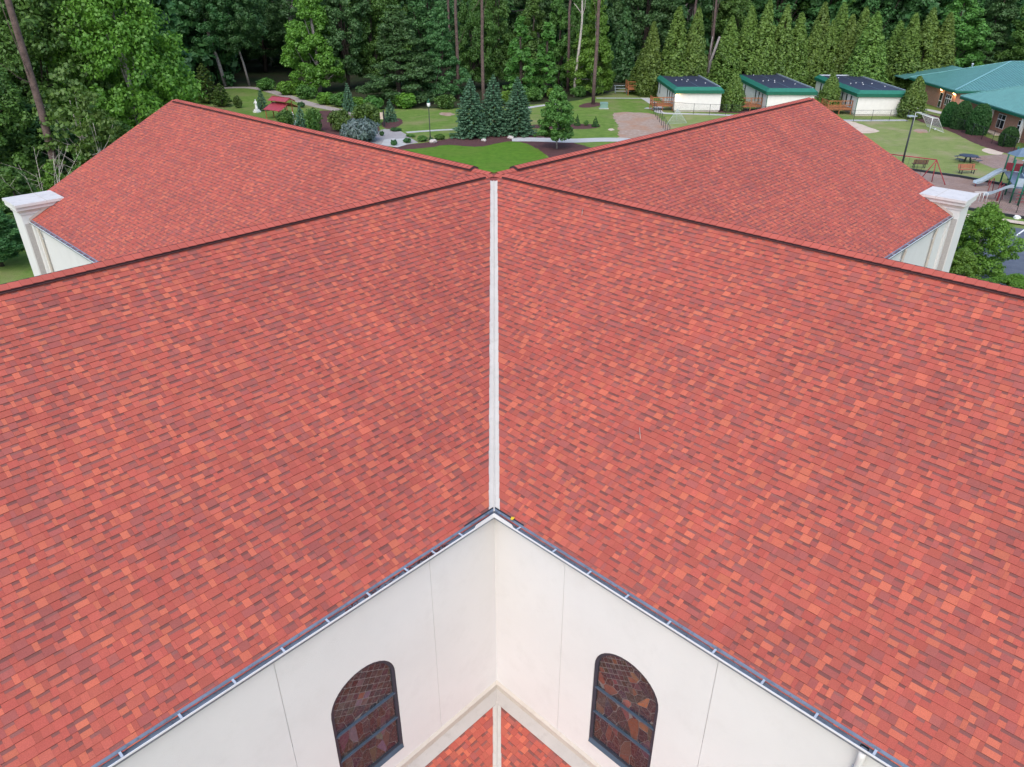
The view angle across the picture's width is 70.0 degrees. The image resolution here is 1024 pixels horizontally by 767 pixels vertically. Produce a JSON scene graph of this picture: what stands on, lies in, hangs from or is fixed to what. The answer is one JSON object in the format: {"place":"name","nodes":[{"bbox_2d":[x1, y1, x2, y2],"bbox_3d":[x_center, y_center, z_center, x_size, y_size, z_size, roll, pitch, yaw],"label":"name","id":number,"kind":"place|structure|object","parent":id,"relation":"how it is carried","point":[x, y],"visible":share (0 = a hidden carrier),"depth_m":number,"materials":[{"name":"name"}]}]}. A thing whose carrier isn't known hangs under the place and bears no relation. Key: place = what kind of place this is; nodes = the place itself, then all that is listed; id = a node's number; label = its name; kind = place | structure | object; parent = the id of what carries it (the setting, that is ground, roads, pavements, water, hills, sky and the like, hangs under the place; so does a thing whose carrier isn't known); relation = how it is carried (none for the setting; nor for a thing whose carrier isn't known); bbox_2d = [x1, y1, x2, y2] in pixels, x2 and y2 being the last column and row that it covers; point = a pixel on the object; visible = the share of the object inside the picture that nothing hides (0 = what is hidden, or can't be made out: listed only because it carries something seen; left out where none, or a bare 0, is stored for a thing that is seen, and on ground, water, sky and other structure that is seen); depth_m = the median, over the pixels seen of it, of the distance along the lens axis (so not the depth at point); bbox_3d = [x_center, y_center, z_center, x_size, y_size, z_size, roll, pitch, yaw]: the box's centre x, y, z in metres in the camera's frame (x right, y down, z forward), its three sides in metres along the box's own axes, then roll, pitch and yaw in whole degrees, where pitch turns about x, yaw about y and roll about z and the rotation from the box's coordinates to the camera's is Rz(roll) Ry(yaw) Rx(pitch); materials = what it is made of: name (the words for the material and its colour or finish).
{"place":"outdoors","nodes":[
{"label":"outdoors","id":0,"kind":"place"},
{"bbox_2d":[406,141,546,173],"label":"mown lawn","id":1,"kind":"structure","parent":0,"point":[497,157],"depth_m":85.98,"materials":[{"name":"green plant"}]},
{"bbox_2d":[1,53,966,131],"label":"forest floor","id":2,"kind":"structure","parent":0,"point":[256,72],"depth_m":144.82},
{"bbox_2d":[171,0,242,85],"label":"broadleaf tree","id":3,"kind":"object","parent":2,"relation":"on","point":[220,19],"visible":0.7,"depth_m":133.72,"materials":[{"name":"green plant"}]},
{"bbox_2d":[187,0,268,85],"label":"broadleaf tree","id":4,"kind":"object","parent":2,"relation":"on","point":[243,13],"visible":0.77,"depth_m":135.36,"materials":[{"name":"green plant"}]},
{"bbox_2d":[239,0,288,71],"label":"broadleaf tree","id":5,"kind":"object","parent":2,"relation":"on","point":[264,53],"visible":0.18,"depth_m":158.88,"materials":[{"name":"green plant"}]},
{"bbox_2d":[257,0,339,57],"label":"broadleaf tree","id":6,"kind":"object","parent":2,"relation":"on","point":[271,10],"visible":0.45,"depth_m":147.88,"materials":[{"name":"green plant"}]},
{"bbox_2d":[280,0,346,92],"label":"broadleaf tree","id":7,"kind":"object","parent":2,"relation":"on","point":[301,46],"visible":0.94,"depth_m":128.15,"materials":[{"name":"green plant"}]},
{"bbox_2d":[312,0,372,89],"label":"broadleaf tree","id":8,"kind":"object","parent":2,"relation":"on","point":[337,15],"visible":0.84,"depth_m":130.05,"materials":[{"name":"green plant"}]},
{"bbox_2d":[350,0,398,77],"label":"broadleaf tree","id":9,"kind":"object","parent":2,"relation":"on","point":[365,54],"visible":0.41,"depth_m":134.81,"materials":[{"name":"green plant"}]},
{"bbox_2d":[346,0,413,76],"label":"broadleaf tree","id":10,"kind":"object","parent":2,"relation":"on","point":[381,57],"visible":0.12,"depth_m":137.33,"materials":[{"name":"green plant"}]},
{"bbox_2d":[355,5,436,102],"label":"broadleaf tree","id":11,"kind":"object","parent":2,"relation":"on","point":[391,43],"visible":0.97,"depth_m":118.38,"materials":[{"name":"green plant"}]},
{"bbox_2d":[401,0,460,80],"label":"broadleaf tree","id":12,"kind":"object","parent":2,"relation":"on","point":[422,11],"visible":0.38,"depth_m":139.75,"materials":[{"name":"green plant"}]},
{"bbox_2d":[417,1,473,98],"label":"broadleaf tree","id":13,"kind":"object","parent":2,"relation":"on","point":[445,57],"visible":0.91,"depth_m":122.05,"materials":[{"name":"green plant"}]},
{"bbox_2d":[454,0,499,84],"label":"broadleaf tree","id":14,"kind":"object","parent":2,"relation":"on","point":[470,57],"visible":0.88,"depth_m":131.15,"materials":[{"name":"green plant"}]},
{"bbox_2d":[470,0,513,86],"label":"broadleaf tree","id":15,"kind":"object","parent":2,"relation":"on","point":[500,50],"visible":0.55,"depth_m":134.43,"materials":[{"name":"green plant"}]},
{"bbox_2d":[502,16,535,97],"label":"broadleaf tree","id":16,"kind":"object","parent":2,"relation":"on","point":[520,55],"visible":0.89,"depth_m":121.98,"materials":[{"name":"green plant"}]},
{"bbox_2d":[504,0,553,84],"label":"broadleaf tree","id":17,"kind":"object","parent":2,"relation":"on","point":[535,9],"visible":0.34,"depth_m":136.05,"materials":[{"name":"green plant"}]},
{"bbox_2d":[507,0,572,49],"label":"broadleaf tree","id":18,"kind":"object","parent":2,"relation":"on","point":[544,5],"visible":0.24,"depth_m":157.03,"materials":[{"name":"green plant"}]},
{"bbox_2d":[532,22,559,97],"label":"broadleaf tree","id":19,"kind":"object","parent":2,"relation":"on","point":[544,62],"visible":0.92,"depth_m":124.05,"materials":[{"name":"green plant"}]},
{"bbox_2d":[542,0,576,86],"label":"broadleaf tree","id":20,"kind":"object","parent":2,"relation":"on","point":[559,48],"visible":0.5,"depth_m":134.18,"materials":[{"name":"green plant"}]},
{"bbox_2d":[565,0,594,81],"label":"broadleaf tree","id":21,"kind":"object","parent":2,"relation":"on","point":[575,18],"visible":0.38,"depth_m":131.37,"materials":[{"name":"green plant"}]},
{"bbox_2d":[564,0,616,93],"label":"broadleaf tree","id":22,"kind":"object","parent":2,"relation":"on","point":[605,77],"visible":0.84,"depth_m":126.38,"materials":[{"name":"green plant"}]},
{"bbox_2d":[611,6,634,82],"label":"conifer","id":23,"kind":"object","parent":2,"relation":"on","point":[623,40],"visible":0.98,"depth_m":143.29,"materials":[{"name":"green plant"}]},
{"bbox_2d":[606,0,678,57],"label":"broadleaf tree","id":24,"kind":"object","parent":2,"relation":"on","point":[647,16],"visible":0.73,"depth_m":151.52,"materials":[{"name":"green plant"}]},
{"bbox_2d":[646,0,723,37],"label":"broadleaf tree","id":25,"kind":"object","parent":2,"relation":"on","point":[706,6],"visible":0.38,"depth_m":154.24,"materials":[{"name":"green plant"}]},
{"bbox_2d":[705,0,753,68],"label":"broadleaf tree","id":26,"kind":"object","parent":2,"relation":"on","point":[728,7],"visible":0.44,"depth_m":155.04,"materials":[{"name":"green plant"}]},
{"bbox_2d":[742,0,823,51],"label":"broadleaf tree","id":27,"kind":"object","parent":2,"relation":"on","point":[778,8],"visible":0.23,"depth_m":159.15,"materials":[{"name":"green plant"}]},
{"bbox_2d":[835,2,848,41],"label":"cypress tree","id":28,"kind":"object","parent":2,"relation":"on","point":[841,18],"visible":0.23,"depth_m":135.49,"materials":[{"name":"green plant"}]},
{"bbox_2d":[847,0,925,43],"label":"broadleaf tree","id":29,"kind":"object","parent":2,"relation":"on","point":[893,5],"visible":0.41,"depth_m":159.33,"materials":[{"name":"green plant"}]},
{"bbox_2d":[881,20,906,81],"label":"cypress tree","id":30,"kind":"object","parent":2,"relation":"on","point":[892,42],"visible":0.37,"depth_m":131.84,"materials":[{"name":"green plant"}]},
{"bbox_2d":[901,7,939,89],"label":"cypress tree","id":31,"kind":"object","parent":2,"relation":"on","point":[929,32],"visible":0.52,"depth_m":129.26,"materials":[{"name":"green plant"}]},
{"bbox_2d":[941,0,995,68],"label":"broadleaf tree","id":32,"kind":"object","parent":2,"relation":"on","point":[972,35],"visible":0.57,"depth_m":148.47,"materials":[{"name":"green plant"}]},
{"bbox_2d":[958,0,1020,66],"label":"broadleaf tree","id":33,"kind":"object","parent":2,"relation":"on","point":[1008,13],"visible":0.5,"depth_m":152.96,"materials":[{"name":"green plant"}]},
{"bbox_2d":[993,8,1023,61],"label":"broadleaf tree","id":34,"kind":"object","parent":2,"relation":"on","point":[1013,52],"visible":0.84,"depth_m":150.28,"materials":[{"name":"green plant"}]},
{"bbox_2d":[0,97,1023,766],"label":"church","id":35,"kind":"structure","parent":0,"point":[276,399],"depth_m":13.61,"materials":[{"name":"tile"}]},
{"bbox_2d":[331,661,403,766],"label":"window","id":36,"kind":"structure","parent":35,"relation":"in","point":[365,714],"depth_m":13.59,"materials":[{"name":"brown glass"}]},
{"bbox_2d":[588,653,657,766],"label":"window","id":37,"kind":"structure","parent":35,"relation":"in","point":[624,709],"depth_m":13.65,"materials":[{"name":"brown glass"}]},
{"bbox_2d":[0,88,1023,283],"bbox_3d":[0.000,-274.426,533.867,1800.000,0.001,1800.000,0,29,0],"label":"ground","id":38,"kind":"structure","parent":0,"point":[16,268],"depth_m":110.70,"materials":[{"name":"green plant"}]},
{"bbox_2d":[0,208,24,266],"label":"bush","id":39,"kind":"object","parent":38,"relation":"on","point":[9,247],"visible":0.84,"depth_m":50.85,"materials":[{"name":"green plant"}]},
{"bbox_2d":[0,166,37,243],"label":"bush","id":40,"kind":"object","parent":38,"relation":"on","point":[9,174],"visible":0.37,"depth_m":55.33,"materials":[{"name":"green plant"}]},
{"bbox_2d":[0,66,47,201],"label":"broadleaf tree","id":41,"kind":"object","parent":38,"relation":"on","point":[10,91],"visible":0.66,"depth_m":63.47,"materials":[{"name":"green plant"}]},
{"bbox_2d":[0,0,61,172],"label":"pine tree","id":42,"kind":"object","parent":38,"relation":"on","point":[23,53],"visible":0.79,"depth_m":59.03,"materials":[{"name":"brown plant"}]},
{"bbox_2d":[0,104,93,185],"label":"bush","id":43,"kind":"object","parent":38,"relation":"on","point":[13,145],"visible":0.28,"depth_m":66.38,"materials":[{"name":"green plant"}]},
{"bbox_2d":[37,163,62,191],"bbox_3d":[-37.586,-15.630,60.201,3.729,5.150,3.560,-5,29,-9],"label":"bush","id":44,"kind":"object","parent":38,"relation":"on","point":[50,168],"visible":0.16,"depth_m":59.00,"materials":[{"name":"green plant"}]},
{"bbox_2d":[0,0,123,174],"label":"broadleaf tree","id":45,"kind":"object","parent":38,"relation":"on","point":[35,16],"visible":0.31,"depth_m":70.03,"materials":[{"name":"green plant"}]},
{"bbox_2d":[29,68,118,177],"bbox_3d":[-37.713,-21.040,63.272,6.457,11.639,8.086,-24,37,-36],"label":"slender tree","id":46,"kind":"object","parent":38,"relation":"on","point":[56,111],"visible":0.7,"depth_m":61.16,"materials":[{"name":"green plant"}]},
{"bbox_2d":[70,94,120,171],"bbox_3d":[-35.116,-19.603,62.587,4.724,9.785,3.772,10,30,17],"label":"slender tree","id":47,"kind":"object","parent":38,"relation":"on","point":[87,99],"visible":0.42,"depth_m":61.31,"materials":[{"name":"green plant"}]},
{"bbox_2d":[43,0,207,155],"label":"broadleaf tree","id":48,"kind":"object","parent":38,"relation":"on","point":[134,44],"visible":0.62,"depth_m":71.79,"materials":[{"name":"green plant"}]},
{"bbox_2d":[194,63,221,102],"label":"pine tree","id":49,"kind":"object","parent":38,"relation":"on","point":[209,89],"visible":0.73,"depth_m":119.89,"materials":[{"name":"green plant"}]},
{"bbox_2d":[155,87,352,113],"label":"footpath","id":50,"kind":"structure","parent":38,"relation":"on","point":[296,99],"depth_m":125.39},
{"bbox_2d":[263,96,301,118],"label":"garden pavilion","id":51,"kind":"structure","parent":38,"relation":"on","point":[281,103],"depth_m":107.44,"materials":[{"name":"red metal"}]},
{"bbox_2d":[303,107,322,130],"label":"garden bush","id":52,"kind":"object","parent":38,"relation":"on","point":[312,118],"visible":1,"depth_m":97.78,"materials":[{"name":"green plant"}]},
{"bbox_2d":[319,111,379,135],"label":"mulch bed","id":53,"kind":"object","parent":38,"relation":"on","point":[326,128],"visible":0.23,"depth_m":103.05,"materials":[{"name":"brown soil"}]},
{"bbox_2d":[327,109,351,131],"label":"garden bush","id":54,"kind":"object","parent":53,"relation":"on","point":[336,120],"visible":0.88,"depth_m":97.90,"materials":[{"name":"green plant"}]},
{"bbox_2d":[350,101,381,123],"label":"garden bush","id":55,"kind":"object","parent":53,"relation":"on","point":[368,110],"visible":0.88,"depth_m":101.70,"materials":[{"name":"green plant"}]},
{"bbox_2d":[339,116,380,141],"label":"garden bush","id":56,"kind":"object","parent":38,"relation":"on","point":[363,129],"visible":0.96,"depth_m":90.71,"materials":[{"name":"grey plant"}]},
{"bbox_2d":[472,0,485,107],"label":"pine tree","id":57,"kind":"object","parent":38,"relation":"on","point":[482,53],"visible":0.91,"depth_m":112.45,"materials":[{"name":"brown plant"}]},
{"bbox_2d":[393,133,590,156],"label":"mulch bed","id":58,"kind":"object","parent":38,"relation":"on","point":[549,149],"visible":0.54,"depth_m":91.17,"materials":[{"name":"brown soil"}]},
{"bbox_2d":[449,78,493,138],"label":"spruce tree","id":59,"kind":"object","parent":58,"relation":"on","point":[470,122],"visible":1,"depth_m":93.73,"materials":[{"name":"green plant"}]},
{"bbox_2d":[480,74,508,136],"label":"spruce tree","id":60,"kind":"object","parent":58,"relation":"on","point":[494,117],"visible":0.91,"depth_m":94.81,"materials":[{"name":"green plant"}]},
{"bbox_2d":[497,77,536,137],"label":"spruce tree","id":61,"kind":"object","parent":58,"relation":"on","point":[521,126],"visible":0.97,"depth_m":94.99,"materials":[{"name":"green plant"}]},
{"bbox_2d":[536,86,575,148],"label":"broadleaf tree","id":62,"kind":"object","parent":58,"relation":"on","point":[556,117],"visible":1,"depth_m":86.17,"materials":[{"name":"green plant"}]},
{"bbox_2d":[4,0,1023,104],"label":"woodland","id":63,"kind":"object","parent":38,"relation":"on","point":[196,56],"visible":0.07,"depth_m":155.56,"materials":[{"name":"green plant"}]},
{"bbox_2d":[512,137,630,142],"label":"footpath","id":64,"kind":"structure","parent":38,"relation":"on","point":[569,140],"depth_m":93.99,"materials":[{"name":"concrete"}]},
{"bbox_2d":[579,102,599,107],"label":"mulch bed","id":65,"kind":"object","parent":38,"relation":"on","point":[586,105],"visible":0.85,"depth_m":119.44,"materials":[{"name":"brown soil"}]},
{"bbox_2d":[591,0,600,104],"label":"pine tree","id":66,"kind":"object","parent":65,"relation":"on","point":[596,54],"visible":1,"depth_m":116.70,"materials":[{"name":"brown plant"}]},
{"bbox_2d":[613,112,669,137],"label":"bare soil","id":67,"kind":"structure","parent":38,"relation":"on","point":[632,125],"depth_m":103.74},
{"bbox_2d":[633,21,661,96],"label":"cypress tree","id":68,"kind":"object","parent":38,"relation":"on","point":[646,81],"visible":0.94,"depth_m":126.01,"materials":[{"name":"green plant"}]},
{"bbox_2d":[655,5,690,91],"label":"cypress tree","id":69,"kind":"object","parent":38,"relation":"on","point":[673,60],"visible":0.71,"depth_m":124.65,"materials":[{"name":"green plant"}]},
{"bbox_2d":[656,72,724,111],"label":"portable building","id":70,"kind":"structure","parent":38,"relation":"on","point":[698,90],"depth_m":113.41,"materials":[{"name":"white"}]},
{"bbox_2d":[679,6,708,78],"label":"cypress tree","id":71,"kind":"object","parent":38,"relation":"on","point":[696,58],"visible":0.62,"depth_m":124.61,"materials":[{"name":"green plant"}]},
{"bbox_2d":[707,15,742,96],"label":"cypress tree","id":72,"kind":"object","parent":38,"relation":"on","point":[726,56],"visible":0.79,"depth_m":126.23,"materials":[{"name":"green plant"}]},
{"bbox_2d":[718,107,755,112],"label":"mulch bed","id":73,"kind":"object","parent":38,"relation":"on","point":[722,111],"visible":0.09,"depth_m":114.00,"materials":[{"name":"brown soil"}]},
{"bbox_2d":[720,73,745,111],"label":"juniper","id":74,"kind":"object","parent":73,"relation":"on","point":[734,93],"visible":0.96,"depth_m":112.83,"materials":[{"name":"green plant"}]},
{"bbox_2d":[726,6,758,84],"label":"cypress tree","id":75,"kind":"object","parent":38,"relation":"on","point":[748,36],"visible":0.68,"depth_m":126.05,"materials":[{"name":"green plant"}]},
{"bbox_2d":[744,0,776,74],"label":"cypress tree","id":76,"kind":"object","parent":38,"relation":"on","point":[766,30],"visible":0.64,"depth_m":125.90,"materials":[{"name":"green plant"}]},
{"bbox_2d":[740,73,817,108],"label":"portable building","id":77,"kind":"structure","parent":38,"relation":"on","point":[774,89],"depth_m":114.18,"materials":[{"name":"white"}]},
{"bbox_2d":[769,4,793,78],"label":"cypress tree","id":78,"kind":"object","parent":38,"relation":"on","point":[783,35],"visible":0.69,"depth_m":126.34,"materials":[{"name":"green plant"}]},
{"bbox_2d":[782,12,808,84],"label":"cypress tree","id":79,"kind":"object","parent":38,"relation":"on","point":[800,47],"visible":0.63,"depth_m":127.51,"materials":[{"name":"green plant"}]},
{"bbox_2d":[796,21,823,88],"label":"cypress tree","id":80,"kind":"object","parent":38,"relation":"on","point":[815,50],"visible":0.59,"depth_m":128.69,"materials":[{"name":"green plant"}]},
{"bbox_2d":[809,19,839,87],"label":"cypress tree","id":81,"kind":"object","parent":38,"relation":"on","point":[830,40],"visible":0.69,"depth_m":128.64,"materials":[{"name":"green plant"}]},
{"bbox_2d":[816,73,842,110],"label":"juniper","id":82,"kind":"object","parent":38,"relation":"on","point":[830,91],"visible":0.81,"depth_m":113.56,"materials":[{"name":"green plant"}]},
{"bbox_2d":[830,14,857,74],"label":"cypress tree","id":83,"kind":"object","parent":38,"relation":"on","point":[847,42],"visible":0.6,"depth_m":127.33,"materials":[{"name":"green plant"}]},
{"bbox_2d":[841,11,888,83],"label":"cypress tree","id":84,"kind":"object","parent":38,"relation":"on","point":[869,56],"visible":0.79,"depth_m":123.84,"materials":[{"name":"green plant"}]},
{"bbox_2d":[881,13,921,90],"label":"cypress tree","id":85,"kind":"object","parent":38,"relation":"on","point":[910,38],"visible":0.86,"depth_m":129.66,"materials":[{"name":"green plant"}]},
{"bbox_2d":[922,12,955,68],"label":"cypress tree","id":86,"kind":"object","parent":38,"relation":"on","point":[945,40],"visible":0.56,"depth_m":128.91,"materials":[{"name":"green plant"}]},
{"bbox_2d":[894,61,1023,142],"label":"brick building","id":87,"kind":"structure","parent":38,"relation":"on","point":[998,88],"depth_m":113.45,"materials":[{"name":"metal"}]},
{"bbox_2d":[916,114,1016,152],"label":"mulch bed","id":88,"kind":"object","parent":38,"relation":"on","point":[983,141],"visible":0.56,"depth_m":94.60,"materials":[{"name":"brown soil"}]},
{"bbox_2d":[896,76,928,118],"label":"juniper","id":89,"kind":"object","parent":88,"relation":"on","point":[914,98],"visible":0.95,"depth_m":106.88,"materials":[{"name":"green plant"}]},
{"bbox_2d":[950,100,972,129],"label":"clipped bush","id":90,"kind":"object","parent":88,"relation":"on","point":[963,110],"visible":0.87,"depth_m":99.27,"materials":[{"name":"green plant"}]},
{"bbox_2d":[965,103,992,135],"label":"clipped bush","id":91,"kind":"object","parent":88,"relation":"on","point":[981,114],"visible":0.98,"depth_m":95.64,"materials":[{"name":"green plant"}]},
{"bbox_2d":[998,126,1019,146],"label":"clipped bush","id":92,"kind":"object","parent":88,"relation":"on","point":[1011,131],"visible":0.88,"depth_m":89.36,"materials":[{"name":"green plant"}]},
{"bbox_2d":[915,171,1023,215],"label":"play mulch","id":93,"kind":"object","parent":38,"relation":"on","point":[960,184],"visible":0.36,"depth_m":71.61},
{"bbox_2d":[973,147,1023,205],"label":"playground structure","id":94,"kind":"object","parent":93,"relation":"on","point":[1014,173],"visible":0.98,"depth_m":69.81,"materials":[{"name":"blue plastic"}]},
{"bbox_2d":[959,227,1023,284],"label":"parking lot","id":95,"kind":"structure","parent":38,"relation":"on","point":[1013,266],"depth_m":52.93,"materials":[{"name":"asphalt"}]},
{"bbox_2d":[949,247,982,279],"bbox_3d":[28.233,-6.919,46.185,3.103,3.445,3.157,20,34,31],"label":"broadleaf tree","id":96,"kind":"object","parent":95,"relation":"on","point":[963,258],"visible":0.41,"depth_m":45.59,"materials":[{"name":"green plant"}]},
{"bbox_2d":[955,200,1023,277],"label":"broadleaf tree","id":97,"kind":"object","parent":95,"relation":"on","point":[997,231],"visible":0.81,"depth_m":48.44,"materials":[{"name":"green plant"}]},
{"bbox_2d":[983,273,1023,288],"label":"broadleaf tree","id":98,"kind":"object","parent":95,"relation":"on","point":[1016,280],"visible":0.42,"depth_m":45.44,"materials":[{"name":"green plant"}]},
{"bbox_2d":[662,114,1021,182],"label":"play field","id":99,"kind":"structure","parent":0,"point":[945,148],"depth_m":91.19,"materials":[{"name":"green plant"}]},
{"bbox_2d":[969,154,1023,168],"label":"picnic pad","id":100,"kind":"object","parent":99,"relation":"on","point":[995,161],"visible":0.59,"depth_m":83.08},
{"bbox_2d":[814,75,905,115],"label":"portable building","id":101,"kind":"structure","parent":0,"point":[866,94],"depth_m":110.17,"materials":[{"name":"white"}]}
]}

